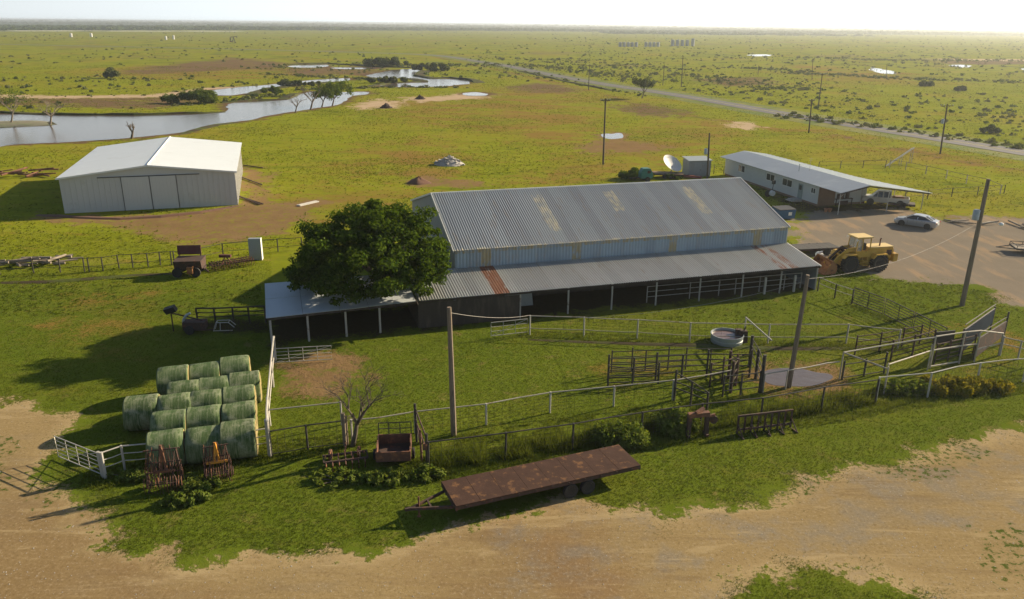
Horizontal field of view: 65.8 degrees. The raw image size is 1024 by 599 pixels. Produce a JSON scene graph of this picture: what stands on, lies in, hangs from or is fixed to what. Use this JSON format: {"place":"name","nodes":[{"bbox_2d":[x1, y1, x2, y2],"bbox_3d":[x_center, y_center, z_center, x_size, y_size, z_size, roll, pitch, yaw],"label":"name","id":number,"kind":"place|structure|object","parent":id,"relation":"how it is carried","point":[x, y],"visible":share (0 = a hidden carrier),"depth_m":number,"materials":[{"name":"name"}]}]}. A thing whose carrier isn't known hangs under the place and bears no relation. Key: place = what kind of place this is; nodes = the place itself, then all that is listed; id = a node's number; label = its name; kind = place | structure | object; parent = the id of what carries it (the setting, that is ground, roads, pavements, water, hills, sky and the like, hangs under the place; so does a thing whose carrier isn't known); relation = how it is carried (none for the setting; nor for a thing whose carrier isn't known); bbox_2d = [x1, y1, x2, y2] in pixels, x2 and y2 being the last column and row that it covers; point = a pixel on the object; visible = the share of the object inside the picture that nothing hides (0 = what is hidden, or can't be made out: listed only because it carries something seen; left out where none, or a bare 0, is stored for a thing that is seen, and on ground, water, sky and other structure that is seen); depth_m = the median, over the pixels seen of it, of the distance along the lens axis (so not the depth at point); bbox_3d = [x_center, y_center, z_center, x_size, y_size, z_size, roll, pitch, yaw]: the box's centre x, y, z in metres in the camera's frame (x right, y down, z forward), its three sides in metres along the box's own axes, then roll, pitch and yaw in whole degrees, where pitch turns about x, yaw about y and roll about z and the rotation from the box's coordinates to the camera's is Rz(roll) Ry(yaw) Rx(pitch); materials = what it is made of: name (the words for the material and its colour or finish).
{"place":"outdoors","nodes":[
{"label":"outdoors","id":0,"kind":"place"},
{"bbox_2d":[0,120,53,127],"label":"river island","id":1,"kind":"structure","parent":0,"point":[7,124],"depth_m":175.89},
{"bbox_2d":[0,87,33,121],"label":"bare tree","id":2,"kind":"object","parent":1,"relation":"on","point":[12,102],"visible":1,"depth_m":177.31,"materials":[{"name":"brown plant"}]},
{"bbox_2d":[0,92,368,146],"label":"river water","id":3,"kind":"structure","parent":0,"point":[71,128],"depth_m":181.34,"materials":[{"name":"liquid"}]},
{"bbox_2d":[212,78,349,94],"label":"river water","id":4,"kind":"structure","parent":0,"point":[237,90],"depth_m":273.40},
{"bbox_2d":[366,69,469,86],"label":"river water","id":5,"kind":"structure","parent":0,"point":[408,73],"depth_m":321.92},
{"bbox_2d":[0,20,1023,598],"bbox_3d":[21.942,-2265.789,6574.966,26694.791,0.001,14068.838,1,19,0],"label":"ground","id":6,"kind":"structure","parent":0,"point":[844,520],"depth_m":56.50,"materials":[{"name":"plant"}]},
{"bbox_2d":[0,167,58,177],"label":"scrap heap","id":7,"kind":"object","parent":6,"relation":"on","point":[20,172],"visible":1,"depth_m":116.89,"materials":[{"name":"wood"}]},
{"bbox_2d":[0,254,82,266],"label":"timber pile","id":8,"kind":"object","parent":6,"relation":"on","point":[23,261],"visible":0.84,"depth_m":74.84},
{"bbox_2d":[1,272,184,283],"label":"grass berm","id":9,"kind":"object","parent":6,"relation":"on","point":[77,279],"depth_m":70.82,"materials":[{"name":"plant"}]},
{"bbox_2d":[96,451,106,478],"bbox_3d":[-20.747,8.412,40.059,0.359,1.594,0.205,7,20,18],"label":"fence post","id":10,"kind":"object","parent":6,"relation":"on","point":[101,462],"visible":0.96,"depth_m":39.94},
{"bbox_2d":[54,436,98,472],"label":"pipe gate","id":11,"kind":"structure","parent":10,"relation":"attached to","point":[67,455],"depth_m":40.94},
{"bbox_2d":[0,111,225,114],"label":"river bank","id":12,"kind":"structure","parent":6,"relation":"on","point":[16,112],"depth_m":194.42,"materials":[{"name":"plant"}]},
{"bbox_2d":[106,466,163,482],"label":"weed clump","id":13,"kind":"object","parent":6,"relation":"on","point":[131,475],"visible":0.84,"depth_m":39.98,"materials":[{"name":"green plant"}]},
{"bbox_2d":[35,205,238,219],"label":"soil berm","id":14,"kind":"structure","parent":6,"relation":"on","point":[128,218],"depth_m":93.49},
{"bbox_2d":[122,393,159,430],"bbox_3d":[-21.009,6.391,45.123,1.820,1.931,2.104,-4,20,-14],"label":"hay bale","id":15,"kind":"object","parent":6,"relation":"on","point":[138,411],"visible":0.65,"depth_m":44.27},
{"bbox_2d":[55,136,242,213],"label":"machinery shed","id":16,"kind":"structure","parent":6,"relation":"on","point":[168,172],"depth_m":98.12,"materials":[{"name":"white paint"}]},
{"bbox_2d":[121,176,152,209],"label":"sliding door","id":17,"kind":"structure","parent":16,"relation":"in","point":[136,190],"depth_m":96.48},
{"bbox_2d":[149,175,178,208],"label":"sliding door","id":18,"kind":"structure","parent":16,"relation":"in","point":[163,188],"depth_m":97.33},
{"bbox_2d":[0,237,301,273],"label":"pipe fence","id":19,"kind":"object","parent":6,"relation":"on","point":[132,262],"visible":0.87,"depth_m":74.14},
{"bbox_2d":[142,445,186,493],"bbox_3d":[-17.136,8.284,38.869,1.880,2.428,1.157,-3,20,-11],"label":"folding harrow","id":20,"kind":"object","parent":6,"relation":"on","point":[161,460],"visible":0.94,"depth_m":38.88,"materials":[{"name":"metal"}]},
{"bbox_2d":[146,428,186,467],"bbox_3d":[-18.051,7.739,41.409,1.820,1.880,2.013,-6,20,-18],"label":"hay bale","id":21,"kind":"object","parent":6,"relation":"on","point":[174,437],"visible":0.66,"depth_m":40.74},
{"bbox_2d":[150,409,185,431],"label":"hay bale","id":22,"kind":"object","parent":6,"relation":"on","point":[166,419],"visible":0.44,"depth_m":42.70},
{"bbox_2d":[156,364,188,394],"bbox_3d":[-20.868,5.035,48.970,1.820,1.965,2.149,-5,20,-15],"label":"hay bale","id":23,"kind":"object","parent":6,"relation":"on","point":[165,375],"visible":0.56,"depth_m":48.14},
{"bbox_2d":[157,392,190,410],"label":"hay bale","id":24,"kind":"object","parent":6,"relation":"on","point":[174,401],"visible":0.34,"depth_m":44.78},
{"bbox_2d":[166,379,198,394],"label":"hay bale","id":25,"kind":"object","parent":6,"relation":"on","point":[180,386],"visible":0.3,"depth_m":46.55},
{"bbox_2d":[103,428,265,469],"bbox_3d":[-16.998,7.945,41.578,8.228,1.543,0.551,-6,20,-19],"label":"pipe fence","id":26,"kind":"object","parent":6,"relation":"on","point":[122,455],"visible":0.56,"depth_m":40.71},
{"bbox_2d":[158,485,212,510],"bbox_3d":[-15.880,9.533,38.253,2.278,0.688,1.696,-16,25,-39],"label":"weed clump","id":27,"kind":"object","parent":6,"relation":"on","point":[173,499],"visible":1,"depth_m":38.06,"materials":[{"name":"green plant"}]},
{"bbox_2d":[163,304,213,334],"bbox_3d":[-24.043,1.418,58.882,3.620,2.159,1.260,-1,19,-5],"label":"tank","id":28,"kind":"object","parent":6,"relation":"on","point":[191,326],"visible":1,"depth_m":58.69,"materials":[{"name":"metal"}]},
{"bbox_2d":[172,245,208,277],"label":"manure spreader","id":29,"kind":"object","parent":6,"relation":"on","point":[194,265],"visible":1,"depth_m":71.94,"materials":[{"name":"metal"}]},
{"bbox_2d":[170,471,221,492],"bbox_3d":[-15.726,9.047,39.399,2.699,0.851,1.662,1,19,0],"label":"weed clump","id":30,"kind":"object","parent":6,"relation":"on","point":[193,479],"visible":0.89,"depth_m":39.23,"materials":[{"name":"green plant"}]},
{"bbox_2d":[176,87,217,102],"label":"willow bush","id":31,"kind":"object","parent":6,"relation":"on","point":[200,95],"visible":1,"depth_m":222.20,"materials":[{"name":"green plant"}]},
{"bbox_2d":[185,425,220,463],"bbox_3d":[-16.206,7.623,41.860,1.820,1.834,1.988,-4,20,-14],"label":"hay bale","id":32,"kind":"object","parent":6,"relation":"on","point":[197,439],"visible":0.66,"depth_m":41.07},
{"bbox_2d":[186,404,221,429],"bbox_3d":[-17.040,6.845,43.996,1.820,1.887,2.023,-4,20,-14],"label":"hay bale","id":33,"kind":"object","parent":6,"relation":"on","point":[207,415],"visible":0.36,"depth_m":43.25},
{"bbox_2d":[189,361,219,379],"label":"hay bale","id":34,"kind":"object","parent":6,"relation":"on","point":[204,369],"visible":0.41,"depth_m":49.00},
{"bbox_2d":[190,388,222,406],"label":"hay bale","id":35,"kind":"object","parent":6,"relation":"on","point":[198,398],"visible":0.32,"depth_m":45.28},
{"bbox_2d":[199,375,228,389],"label":"hay bale","id":36,"kind":"object","parent":6,"relation":"on","point":[216,382],"visible":0.27,"depth_m":47.09},
{"bbox_2d":[202,442,233,481],"bbox_3d":[-14.841,8.164,39.808,1.420,2.079,1.152,-5,20,-16],"label":"tined cultivator","id":37,"kind":"object","parent":6,"relation":"on","point":[215,449],"visible":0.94,"depth_m":39.79,"materials":[{"name":"metal"}]},
{"bbox_2d":[195,305,266,323],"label":"pipe fence","id":38,"kind":"object","parent":6,"relation":"on","point":[232,311],"visible":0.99,"depth_m":60.54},
{"bbox_2d":[208,254,254,270],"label":"drag harrow","id":39,"kind":"object","parent":6,"relation":"on","point":[223,261],"visible":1,"depth_m":74.47,"materials":[{"name":"metal"}]},
{"bbox_2d":[219,355,250,375],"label":"hay bale","id":40,"kind":"object","parent":6,"relation":"on","point":[233,364],"visible":0.58,"depth_m":49.65},
{"bbox_2d":[219,418,257,459],"bbox_3d":[-14.576,7.423,42.287,1.820,1.965,2.145,-5,20,-14],"label":"hay bale","id":41,"kind":"object","parent":6,"relation":"on","point":[238,436],"visible":0.88,"depth_m":41.49},
{"bbox_2d":[221,400,257,428],"bbox_3d":[-15.290,6.699,44.495,1.820,1.865,2.069,-5,20,-16],"label":"hay bale","id":42,"kind":"object","parent":6,"relation":"on","point":[239,410],"visible":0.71,"depth_m":43.81},
{"bbox_2d":[222,384,256,406],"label":"hay bale","id":43,"kind":"object","parent":6,"relation":"on","point":[233,394],"visible":0.59,"depth_m":45.81},
{"bbox_2d":[228,370,261,401],"bbox_3d":[-16.260,5.333,48.290,1.820,1.933,2.147,-5,20,-15],"label":"hay bale","id":44,"kind":"object","parent":6,"relation":"on","point":[244,378],"visible":0.57,"depth_m":47.64},
{"bbox_2d":[248,238,262,259],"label":"upright tank panel","id":45,"kind":"object","parent":6,"relation":"on","point":[255,249],"visible":0.9,"depth_m":76.82,"materials":[{"name":"metal"}]},
{"bbox_2d":[265,336,276,425],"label":"pipe fence","id":46,"kind":"object","parent":6,"relation":"on","point":[267,412],"visible":0.84,"depth_m":48.48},
{"bbox_2d":[273,345,331,362],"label":"pipe gate","id":47,"kind":"structure","parent":46,"relation":"attached to","point":[302,350],"depth_m":53.85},
{"bbox_2d":[269,420,341,455],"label":"pipe fence","id":48,"kind":"object","parent":6,"relation":"on","point":[307,438],"visible":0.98,"depth_m":42.73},
{"bbox_2d":[314,79,353,105],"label":"leafy tree","id":49,"kind":"object","parent":6,"relation":"on","point":[337,87],"visible":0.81,"depth_m":218.29,"materials":[{"name":"green plant"}]},
{"bbox_2d":[312,466,365,489],"bbox_3d":[-8.720,8.948,40.149,2.750,0.676,1.689,-6,20,-19],"label":"weed clump","id":50,"kind":"object","parent":6,"relation":"on","point":[341,475],"visible":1,"depth_m":40.09,"materials":[{"name":"green plant"}]},
{"bbox_2d":[265,275,418,346],"bbox_3d":[-13.030,0.621,60.412,10.910,2.862,6.270,-5,20,-16],"label":"open shelter","id":51,"kind":"object","parent":6,"relation":"on","point":[282,301],"visible":0.67,"depth_m":58.66,"materials":[{"name":"metal"}]},
{"bbox_2d":[322,442,368,470],"bbox_3d":[-8.783,8.242,41.718,2.323,0.863,1.645,-5,20,-15],"label":"row cultivator","id":52,"kind":"object","parent":6,"relation":"on","point":[330,454],"visible":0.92,"depth_m":41.45,"materials":[{"name":"metal"}]},
{"bbox_2d":[313,357,402,446],"bbox_3d":[-8.259,5.758,42.495,5.244,5.300,4.456,1,19,0],"label":"bare tree","id":53,"kind":"object","parent":6,"relation":"on","point":[356,422],"visible":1,"depth_m":42.86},
{"bbox_2d":[282,198,451,305],"bbox_3d":[-10.907,-2.916,60.655,12.511,9.908,12.742,-15,25,-38],"label":"shade tree","id":54,"kind":"object","parent":6,"relation":"on","point":[376,231],"visible":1,"depth_m":57.72,"materials":[{"name":"green plant"}]},
{"bbox_2d":[362,56,408,66],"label":"willow bush","id":55,"kind":"object","parent":6,"relation":"on","point":[383,61],"visible":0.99,"depth_m":413.74,"materials":[{"name":"green plant"}]},
{"bbox_2d":[357,467,417,487],"bbox_3d":[-6.332,8.967,40.138,3.133,0.690,1.473,1,19,0],"label":"weed clump","id":56,"kind":"object","parent":6,"relation":"on","point":[377,479],"visible":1,"depth_m":39.99,"materials":[{"name":"green plant"}]},
{"bbox_2d":[373,421,414,462],"bbox_3d":[-6.293,7.704,42.201,2.190,1.575,2.040,-1,19,-5],"label":"box cart","id":57,"kind":"object","parent":6,"relation":"on","point":[393,447],"visible":1,"depth_m":42.65,"materials":[{"name":"metal"}]},
{"bbox_2d":[413,403,427,463],"bbox_3d":[-4.917,7.270,42.319,0.376,2.353,3.072,-6,20,-18],"label":"brace frame","id":58,"kind":"object","parent":6,"relation":"on","point":[418,434],"visible":0.94,"depth_m":41.95,"materials":[{"name":"metal"}]},
{"bbox_2d":[410,463,446,483],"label":"weed clump","id":59,"kind":"object","parent":6,"relation":"on","point":[421,470],"visible":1,"depth_m":40.45,"materials":[{"name":"green plant"}]},
{"bbox_2d":[411,62,449,70],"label":"willow bush","id":60,"kind":"object","parent":6,"relation":"on","point":[432,66],"visible":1,"depth_m":382.11,"materials":[{"name":"green plant"}]},
{"bbox_2d":[434,155,464,166],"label":"rubble heap","id":61,"kind":"object","parent":6,"relation":"on","point":[449,161],"visible":1,"depth_m":129.53,"materials":[{"name":"stone"}]},
{"bbox_2d":[447,306,456,436],"bbox_3d":[-3.287,4.135,43.539,0.402,7.904,0.325,8,21,21],"label":"utility pole","id":62,"kind":"object","parent":6,"relation":"on","point":[451,380],"visible":0.91,"depth_m":43.42,"materials":[{"name":"grey wood"}]},
{"bbox_2d":[0,64,1023,325],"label":"pasture grass","id":63,"kind":"structure","parent":6,"relation":"on","point":[896,290],"depth_m":140.58,"materials":[{"name":"green"}]},
{"bbox_2d":[0,30,1023,149],"bbox_3d":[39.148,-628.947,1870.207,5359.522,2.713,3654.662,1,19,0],"label":"scrub","id":64,"kind":"object","parent":6,"relation":"on","point":[992,140],"visible":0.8,"depth_m":348.57,"materials":[{"name":"green plant"}]},
{"bbox_2d":[0,20,1023,36],"bbox_3d":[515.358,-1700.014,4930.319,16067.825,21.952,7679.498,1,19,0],"label":"distant woods","id":65,"kind":"object","parent":6,"relation":"on","point":[179,25],"visible":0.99,"depth_m":2768.50,"materials":[{"name":"green plant"}]},
{"bbox_2d":[0,44,1023,160],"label":"road verge","id":66,"kind":"structure","parent":6,"relation":"on","point":[924,141],"depth_m":215.72,"materials":[{"name":"plant"}]},
{"bbox_2d":[350,379,674,439],"bbox_3d":[0.519,6.415,46.537,19.761,1.493,0.551,-5,20,-16],"label":"pipe fence","id":67,"kind":"object","parent":6,"relation":"on","point":[485,404],"visible":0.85,"depth_m":46.50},
{"bbox_2d":[4,413,1022,598],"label":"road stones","id":68,"kind":"object","parent":6,"relation":"on","point":[594,549],"visible":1,"depth_m":34.69,"materials":[{"name":"stone"}]},
{"bbox_2d":[405,444,640,517],"bbox_3d":[0.555,9.147,39.010,11.967,1.080,2.370,-7,21,-21],"label":"flatbed trailer","id":69,"kind":"object","parent":6,"relation":"on","point":[570,471],"visible":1,"depth_m":38.89,"materials":[{"name":"metal"}]},
{"bbox_2d":[408,177,821,327],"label":"metal barn","id":70,"kind":"structure","parent":6,"relation":"on","point":[513,251],"depth_m":69.23,"materials":[{"name":"metal"}]},
{"bbox_2d":[586,418,651,450],"bbox_3d":[5.860,7.311,44.008,3.628,1.481,2.414,1,19,0],"label":"weed clump","id":71,"kind":"object","parent":6,"relation":"on","point":[629,435],"visible":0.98,"depth_m":43.54,"materials":[{"name":"green plant"}]},
{"bbox_2d":[607,362,659,385],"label":"pen fence","id":72,"kind":"object","parent":6,"relation":"on","point":[632,376],"visible":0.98,"depth_m":50.93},
{"bbox_2d":[427,379,879,464],"bbox_3d":[9.118,6.951,44.858,28.150,1.743,0.412,-5,20,-16],"label":"pipe fence","id":73,"kind":"object","parent":6,"relation":"on","point":[642,415],"visible":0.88,"depth_m":44.32,"materials":[{"name":"metal"}]},
{"bbox_2d":[610,347,732,372],"bbox_3d":[10.706,4.000,53.208,8.253,1.850,0.292,-1,19,-5],"label":"pen fence","id":74,"kind":"object","parent":6,"relation":"on","point":[669,349],"visible":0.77,"depth_m":53.10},
{"bbox_2d":[652,401,701,439],"bbox_3d":[9.394,6.752,45.407,2.578,1.692,2.467,-13,23,-34],"label":"weed clump","id":75,"kind":"object","parent":6,"relation":"on","point":[678,420],"visible":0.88,"depth_m":44.96,"materials":[{"name":"green plant"}]},
{"bbox_2d":[607,349,752,380],"bbox_3d":[10.979,4.345,51.921,9.652,2.050,0.486,-1,19,-6],"label":"pen fence","id":76,"kind":"object","parent":6,"relation":"on","point":[683,360],"visible":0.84,"depth_m":51.88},
{"bbox_2d":[673,369,709,410],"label":"pen fence","id":77,"kind":"object","parent":6,"relation":"on","point":[691,387],"visible":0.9,"depth_m":48.03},
{"bbox_2d":[682,156,712,175],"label":"storage shed","id":78,"kind":"structure","parent":6,"relation":"on","point":[695,165],"depth_m":121.88,"materials":[{"name":"metal"}]},
{"bbox_2d":[685,407,717,438],"bbox_3d":[10.740,6.923,44.731,1.850,1.712,0.600,-2,19,-8],"label":"rusty implement frame","id":79,"kind":"object","parent":6,"relation":"on","point":[706,415],"visible":0.99,"depth_m":44.54,"materials":[{"name":"metal"}]},
{"bbox_2d":[528,339,893,350],"bbox_3d":[14.418,3.382,57.496,26.566,0.126,1.156,1,19,2],"label":"fence","id":80,"kind":"object","parent":6,"relation":"on","point":[771,348],"depth_m":57.51,"materials":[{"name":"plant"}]},
{"bbox_2d":[529,315,901,348],"bbox_3d":[14.649,2.368,58.324,26.806,1.643,0.899,2,19,4],"label":"pipe fence","id":81,"kind":"object","parent":6,"relation":"on","point":[584,333],"visible":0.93,"depth_m":58.11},
{"bbox_2d":[711,328,743,346],"bbox_3d":[15.819,2.711,58.241,2.400,0.870,2.400,1,19,0],"label":"stock tank","id":82,"kind":"object","parent":6,"relation":"on","point":[725,337],"visible":0.99,"depth_m":57.86,"materials":[{"name":"metal"}]},
{"bbox_2d":[727,350,739,392],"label":"pen fence","id":83,"kind":"object","parent":6,"relation":"on","point":[734,372],"visible":0.83,"depth_m":50.83,"materials":[{"name":"metal"}]},
{"bbox_2d":[722,371,761,396],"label":"pen fence","id":84,"kind":"object","parent":6,"relation":"on","point":[742,381],"visible":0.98,"depth_m":49.68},
{"bbox_2d":[747,335,766,392],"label":"pen fence","id":85,"kind":"object","parent":6,"relation":"on","point":[757,359],"visible":0.91,"depth_m":51.61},
{"bbox_2d":[736,409,797,439],"bbox_3d":[14.600,7.125,45.124,3.526,1.205,0.807,-4,20,-13],"label":"hay rack","id":86,"kind":"object","parent":6,"relation":"on","point":[757,427],"visible":1,"depth_m":45.34,"materials":[{"name":"metal"}]},
{"bbox_2d":[772,205,796,218],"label":"dumpster","id":87,"kind":"object","parent":6,"relation":"on","point":[785,211],"visible":0.82,"depth_m":95.17,"materials":[{"name":"blue paint"}]},
{"bbox_2d":[786,274,809,387],"bbox_3d":[18.004,2.166,49.954,0.541,7.799,0.345,1,19,0],"label":"utility pole","id":88,"kind":"object","parent":6,"relation":"on","point":[795,348],"visible":0.95,"depth_m":49.86,"materials":[{"name":"brown wood"}]},
{"bbox_2d":[765,368,832,385],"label":"puddle water","id":89,"kind":"structure","parent":6,"relation":"on","point":[803,377],"depth_m":52.51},
{"bbox_2d":[790,242,838,254],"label":"trailer","id":90,"kind":"object","parent":6,"relation":"on","point":[826,248],"visible":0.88,"depth_m":80.77,"materials":[{"name":"metal"}]},
{"bbox_2d":[720,151,930,214],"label":"ranch house","id":91,"kind":"structure","parent":6,"relation":"on","point":[796,181],"depth_m":107.30,"materials":[{"name":"metal"}]},
{"bbox_2d":[813,233,897,274],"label":"wheel loader","id":92,"kind":"object","parent":6,"relation":"on","point":[848,258],"visible":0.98,"depth_m":75.18,"materials":[{"name":"yellow paint"}]},
{"bbox_2d":[841,352,888,379],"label":"pen fence","id":93,"kind":"object","parent":6,"relation":"on","point":[865,365],"visible":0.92,"depth_m":52.57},
{"bbox_2d":[861,189,909,207],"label":"pickup truck","id":94,"kind":"object","parent":6,"relation":"on","point":[880,195],"visible":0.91,"depth_m":103.01,"materials":[{"name":"white paint"}]},
{"bbox_2d":[839,337,935,394],"bbox_3d":[25.117,3.879,52.896,6.559,2.349,3.070,-15,24,-37],"label":"pipe frame fence","id":95,"kind":"object","parent":6,"relation":"on","point":[846,352],"visible":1,"depth_m":52.02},
{"bbox_2d":[854,324,923,354],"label":"pen fence","id":96,"kind":"object","parent":6,"relation":"on","point":[882,333],"visible":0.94,"depth_m":56.77,"materials":[{"name":"metal"}]},
{"bbox_2d":[879,378,933,397],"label":"weed clump","id":97,"kind":"object","parent":6,"relation":"on","point":[902,385],"visible":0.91,"depth_m":50.25,"materials":[{"name":"green plant"}]},
{"bbox_2d":[889,329,936,361],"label":"pen fence","id":98,"kind":"object","parent":6,"relation":"on","point":[913,346],"visible":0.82,"depth_m":55.84,"materials":[{"name":"metal"}]},
{"bbox_2d":[894,213,940,229],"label":"sedan car","id":99,"kind":"object","parent":6,"relation":"on","point":[926,222],"visible":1,"depth_m":91.91,"materials":[{"name":"silver metal"}]},
{"bbox_2d":[876,358,1023,402],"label":"pipe fence","id":100,"kind":"object","parent":6,"relation":"on","point":[931,375],"visible":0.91,"depth_m":49.88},
{"bbox_2d":[917,373,987,398],"bbox_3d":[28.260,5.334,50.773,4.682,1.193,2.606,1,19,0],"label":"weed clump","id":101,"kind":"object","parent":6,"relation":"on","point":[962,387],"visible":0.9,"depth_m":50.37,"materials":[{"name":"green"}]},
{"bbox_2d":[933,334,977,364],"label":"pen fence","id":102,"kind":"object","parent":6,"relation":"on","point":[949,349],"visible":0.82,"depth_m":55.20,"materials":[{"name":"metal"}]},
{"bbox_2d":[929,330,1003,368],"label":"pipe frame fence","id":103,"kind":"object","parent":6,"relation":"on","point":[961,346],"visible":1,"depth_m":54.50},
{"bbox_2d":[958,304,995,356],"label":"loading chute wall","id":104,"kind":"structure","parent":6,"relation":"on","point":[984,322],"depth_m":58.12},
{"bbox_2d":[959,179,1003,305],"bbox_3d":[38.410,-4.398,64.655,2.483,10.893,0.554,2,19,5],"label":"utility pole","id":105,"kind":"object","parent":6,"relation":"on","point":[977,215],"visible":0.99,"depth_m":64.43,"materials":[{"name":"brown wood"}]},
{"bbox_2d":[964,375,1016,395],"bbox_3d":[30.577,5.404,50.831,3.737,1.064,1.933,1,19,0],"label":"weed clump","id":106,"kind":"object","parent":6,"relation":"on","point":[1004,388],"visible":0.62,"depth_m":50.49,"materials":[{"name":"green"}]},
{"bbox_2d":[972,312,1009,359],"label":"loading chute wall","id":107,"kind":"structure","parent":6,"relation":"on","point":[987,338],"depth_m":56.45,"materials":[{"name":"metal"}]},
{"bbox_2d":[0,232,1023,598],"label":"grass","id":108,"kind":"structure","parent":0,"point":[440,456],"depth_m":47.43,"materials":[{"name":"green"}]},
{"bbox_2d":[0,0,1023,29],"label":"sky","id":109,"kind":"structure","parent":0,"point":[879,14],"materials":[{"name":"white"}]},
{"bbox_2d":[11,44,1023,154],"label":"highway road","id":110,"kind":"structure","parent":0,"point":[959,142],"depth_m":220.54,"materials":[{"name":"asphalt"}]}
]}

